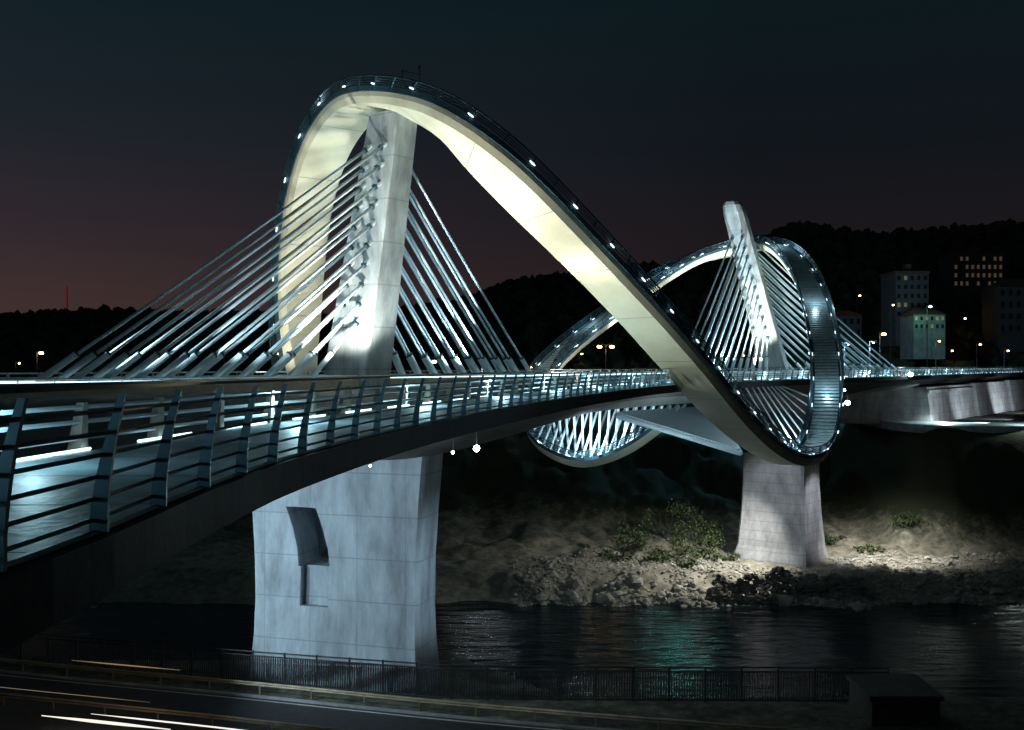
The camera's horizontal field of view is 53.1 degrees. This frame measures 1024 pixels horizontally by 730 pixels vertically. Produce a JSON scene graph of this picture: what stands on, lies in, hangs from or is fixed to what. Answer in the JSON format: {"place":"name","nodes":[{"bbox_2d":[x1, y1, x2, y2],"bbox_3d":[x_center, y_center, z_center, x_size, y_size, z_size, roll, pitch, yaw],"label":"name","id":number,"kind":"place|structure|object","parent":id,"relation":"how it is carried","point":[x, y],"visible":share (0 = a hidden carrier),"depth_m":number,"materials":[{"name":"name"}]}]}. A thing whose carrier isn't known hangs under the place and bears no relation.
{"place":"outdoors","nodes":[
{"label":"outdoors","id":0,"kind":"place"},
{"bbox_2d":[1,687,143,701],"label":"taillight trail","id":1,"kind":"object","parent":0,"point":[69,694],"visible":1,"depth_m":70.45,"materials":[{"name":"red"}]},
{"bbox_2d":[42,715,170,729],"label":"headlight trail","id":2,"kind":"object","parent":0,"point":[105,722],"visible":1,"depth_m":64.96,"materials":[{"name":"white"}]},
{"bbox_2d":[72,660,175,669],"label":"taillight trail","id":3,"kind":"object","parent":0,"point":[125,665],"visible":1,"depth_m":77.58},
{"bbox_2d":[95,714,241,729],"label":"headlight trail","id":4,"kind":"object","parent":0,"point":[174,722],"visible":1,"depth_m":64.79,"materials":[{"name":"white"}]},
{"bbox_2d":[0,673,580,729],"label":"riverside road","id":5,"kind":"structure","parent":0,"point":[18,714],"depth_m":68.75,"materials":[{"name":"grey asphalt"}]},
{"bbox_2d":[0,692,349,729],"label":"guardrail","id":6,"kind":"object","parent":5,"relation":"on","point":[268,723],"visible":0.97,"depth_m":66.79,"materials":[{"name":"grey metal"}]},
{"bbox_2d":[3,675,557,729],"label":"road markings","id":7,"kind":"object","parent":5,"relation":"on","point":[286,703],"visible":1,"depth_m":70.56,"materials":[{"name":"white paint"}]},
{"bbox_2d":[0,235,1023,729],"bbox_3d":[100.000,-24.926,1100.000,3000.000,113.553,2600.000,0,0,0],"label":"ground","id":8,"kind":"structure","parent":0,"point":[506,501],"depth_m":148.31,"materials":[{"name":"brown soil"}]},
{"bbox_2d":[66,286,67,308],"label":"radio mast","id":9,"kind":"object","parent":8,"relation":"on","point":[66,299],"visible":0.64,"depth_m":699.07,"materials":[{"name":"metal"}]},
{"bbox_2d":[0,670,622,729],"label":"kerb","id":10,"kind":"structure","parent":8,"relation":"on","point":[320,702],"depth_m":70.48,"materials":[{"name":"concrete"}]},
{"bbox_2d":[0,658,811,729],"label":"guardrail","id":11,"kind":"object","parent":8,"relation":"on","point":[455,703],"visible":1,"depth_m":69.32,"materials":[{"name":"grey metal"}]},
{"bbox_2d":[0,634,888,702],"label":"riverside fence","id":12,"kind":"object","parent":8,"relation":"on","point":[35,648],"visible":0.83,"depth_m":71.59,"materials":[{"name":"metal"}]},
{"bbox_2d":[0,65,1023,694],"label":"cable stayed bridge","id":13,"kind":"structure","parent":8,"relation":"on","point":[112,483],"depth_m":72.69,"materials":[{"name":"metal"}]},
{"bbox_2d":[0,218,1023,376],"bbox_3d":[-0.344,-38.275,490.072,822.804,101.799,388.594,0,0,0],"label":"hillside forest","id":14,"kind":"object","parent":8,"relation":"on","point":[881,251],"visible":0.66,"depth_m":454.32,"materials":[{"name":"green plant"}]},
{"bbox_2d":[597,344,613,368],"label":"street lamp","id":15,"kind":"object","parent":8,"relation":"on","point":[600,346],"visible":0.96,"depth_m":229.94,"materials":[{"name":"metal"}]},
{"bbox_2d":[595,549,638,561],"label":"riverside bush","id":16,"kind":"object","parent":8,"relation":"on","point":[608,555],"visible":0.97,"depth_m":137.81,"materials":[{"name":"green plant"}]},
{"bbox_2d":[610,522,661,553],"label":"riverside bush","id":17,"kind":"object","parent":8,"relation":"on","point":[639,544],"visible":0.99,"depth_m":142.60,"materials":[{"name":"green plant"}]},
{"bbox_2d":[641,546,685,564],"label":"riverside bush","id":18,"kind":"object","parent":8,"relation":"on","point":[659,556],"visible":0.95,"depth_m":137.21,"materials":[{"name":"green plant"}]},
{"bbox_2d":[635,496,696,538],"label":"riverside bush","id":19,"kind":"object","parent":8,"relation":"on","point":[678,513],"visible":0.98,"depth_m":146.76,"materials":[{"name":"green plant"}]},
{"bbox_2d":[672,557,697,567],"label":"riverside bush","id":20,"kind":"object","parent":8,"relation":"on","point":[689,561],"visible":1,"depth_m":133.33,"materials":[{"name":"green plant"}]},
{"bbox_2d":[663,534,722,557],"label":"riverside bush","id":21,"kind":"object","parent":8,"relation":"on","point":[708,543],"visible":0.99,"depth_m":140.30,"materials":[{"name":"green plant"}]},
{"bbox_2d":[674,509,731,546],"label":"riverside bush","id":22,"kind":"object","parent":8,"relation":"on","point":[696,521],"visible":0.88,"depth_m":144.97,"materials":[{"name":"green plant"}]},
{"bbox_2d":[707,549,739,561],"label":"riverside bush","id":23,"kind":"object","parent":8,"relation":"on","point":[734,555],"visible":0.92,"depth_m":137.14,"materials":[{"name":"green plant"}]},
{"bbox_2d":[510,547,1023,611],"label":"bank rocks","id":24,"kind":"object","parent":8,"relation":"on","point":[575,584],"visible":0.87,"depth_m":128.69,"materials":[{"name":"grey stone"}]},
{"bbox_2d":[705,566,879,604],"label":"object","id":25,"kind":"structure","parent":8,"relation":"on","point":[829,586],"depth_m":124.96,"materials":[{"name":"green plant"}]},
{"bbox_2d":[824,532,845,544],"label":"riverside bush","id":26,"kind":"object","parent":8,"relation":"on","point":[832,540],"visible":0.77,"depth_m":146.78,"materials":[{"name":"green plant"}]},
{"bbox_2d":[853,543,886,552],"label":"riverside bush","id":27,"kind":"object","parent":8,"relation":"on","point":[866,547],"visible":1,"depth_m":142.55,"materials":[{"name":"green plant"}]},
{"bbox_2d":[879,332,885,365],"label":"street lamp","id":28,"kind":"object","parent":8,"relation":"on","point":[883,333],"visible":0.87,"depth_m":229.98,"materials":[{"name":"metal"}]},
{"bbox_2d":[846,674,944,726],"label":"small building","id":29,"kind":"structure","parent":8,"relation":"on","point":[894,700],"depth_m":66.00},
{"bbox_2d":[881,274,928,346],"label":"walls","id":30,"kind":"structure","parent":8,"relation":"on","point":[890,323],"depth_m":300.08,"materials":[{"name":"paint"}]},
{"bbox_2d":[880,264,929,276],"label":"roof","id":31,"kind":"structure","parent":30,"relation":"on","point":[906,268],"depth_m":300.06,"materials":[{"name":"tile"}]},
{"bbox_2d":[897,276,927,316],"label":"windows","id":32,"kind":"structure","parent":30,"relation":"attached to","point":[912,295],"depth_m":299.95,"materials":[{"name":"black glass"}]},
{"bbox_2d":[888,511,924,525],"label":"riverside bush","id":33,"kind":"object","parent":8,"relation":"on","point":[904,515],"visible":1,"depth_m":146.97,"materials":[{"name":"green plant"}]},
{"bbox_2d":[900,315,944,358],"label":"walls","id":34,"kind":"structure","parent":8,"relation":"on","point":[918,343],"depth_m":285.00,"materials":[{"name":"paint"}]},
{"bbox_2d":[899,308,947,315],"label":"roof","id":35,"kind":"structure","parent":34,"relation":"on","point":[922,311],"depth_m":286.78,"materials":[{"name":"tile"}]},
{"bbox_2d":[915,316,944,328],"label":"windows","id":36,"kind":"structure","parent":34,"relation":"attached to","point":[921,319],"depth_m":284.95,"materials":[{"name":"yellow glass"}]},
{"bbox_2d":[840,379,1023,424],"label":"bridge abutment","id":37,"kind":"object","parent":8,"relation":"on","point":[944,402],"visible":0.69,"depth_m":174.11,"materials":[{"name":"concrete"}]},
{"bbox_2d":[935,339,941,366],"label":"street lamp","id":38,"kind":"object","parent":8,"relation":"on","point":[938,340],"visible":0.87,"depth_m":249.98,"materials":[{"name":"metal"}]},
{"bbox_2d":[962,317,966,346],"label":"street lamp","id":39,"kind":"object","parent":8,"relation":"on","point":[962,329],"visible":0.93,"depth_m":339.92,"materials":[{"name":"metal"}]},
{"bbox_2d":[939,255,1003,301],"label":"walls","id":40,"kind":"structure","parent":8,"relation":"on","point":[948,280],"depth_m":420.00,"materials":[{"name":"paint"}]},
{"bbox_2d":[938,248,1004,257],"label":"roof","id":41,"kind":"structure","parent":40,"relation":"on","point":[973,251],"depth_m":419.70,"materials":[{"name":"tile"}]},
{"bbox_2d":[954,257,1002,284],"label":"windows","id":42,"kind":"structure","parent":40,"relation":"attached to","point":[978,267],"depth_m":419.95,"materials":[{"name":"yellow glass"}]},
{"bbox_2d":[976,342,981,367],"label":"street lamp","id":43,"kind":"object","parent":8,"relation":"on","point":[976,352],"visible":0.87,"depth_m":259.97,"materials":[{"name":"metal"}]},
{"bbox_2d":[982,287,1023,358],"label":"walls","id":44,"kind":"structure","parent":8,"relation":"on","point":[992,309],"depth_m":330.00,"materials":[{"name":"paint"}]},
{"bbox_2d":[980,279,1023,289],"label":"roof","id":45,"kind":"structure","parent":44,"relation":"on","point":[1010,283],"depth_m":333.11,"materials":[{"name":"tile"}]},
{"bbox_2d":[1001,290,1020,331],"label":"windows","id":46,"kind":"structure","parent":44,"relation":"attached to","point":[1010,314],"depth_m":329.95,"materials":[{"name":"black glass"}]},
{"bbox_2d":[0,0,1023,313],"label":"sky","id":47,"kind":"structure","parent":0,"point":[141,140],"materials":[{"name":"black"}]},
{"bbox_2d":[1,599,1023,696],"bbox_3d":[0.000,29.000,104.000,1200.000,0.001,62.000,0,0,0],"label":"river water","id":48,"kind":"structure","parent":0,"point":[956,650],"depth_m":108.58,"materials":[{"name":"black liquid"}]},
{"bbox_2d":[833,316,861,351],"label":"walls","id":49,"kind":"structure","parent":0,"point":[855,327],"depth_m":330.00,"materials":[{"name":"paint"}]},
{"bbox_2d":[835,310,862,315],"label":"roof","id":50,"kind":"structure","parent":49,"relation":"on","point":[844,313],"depth_m":332.32,"materials":[{"name":"tile"}]},
{"bbox_2d":[838,319,860,335],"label":"windows","id":51,"kind":"structure","parent":49,"relation":"attached to","point":[851,323],"depth_m":329.95,"materials":[{"name":"black glass"}]},
{"bbox_2d":[863,420,1023,432],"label":"access road","id":52,"kind":"structure","parent":0,"point":[927,426],"depth_m":159.54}
]}

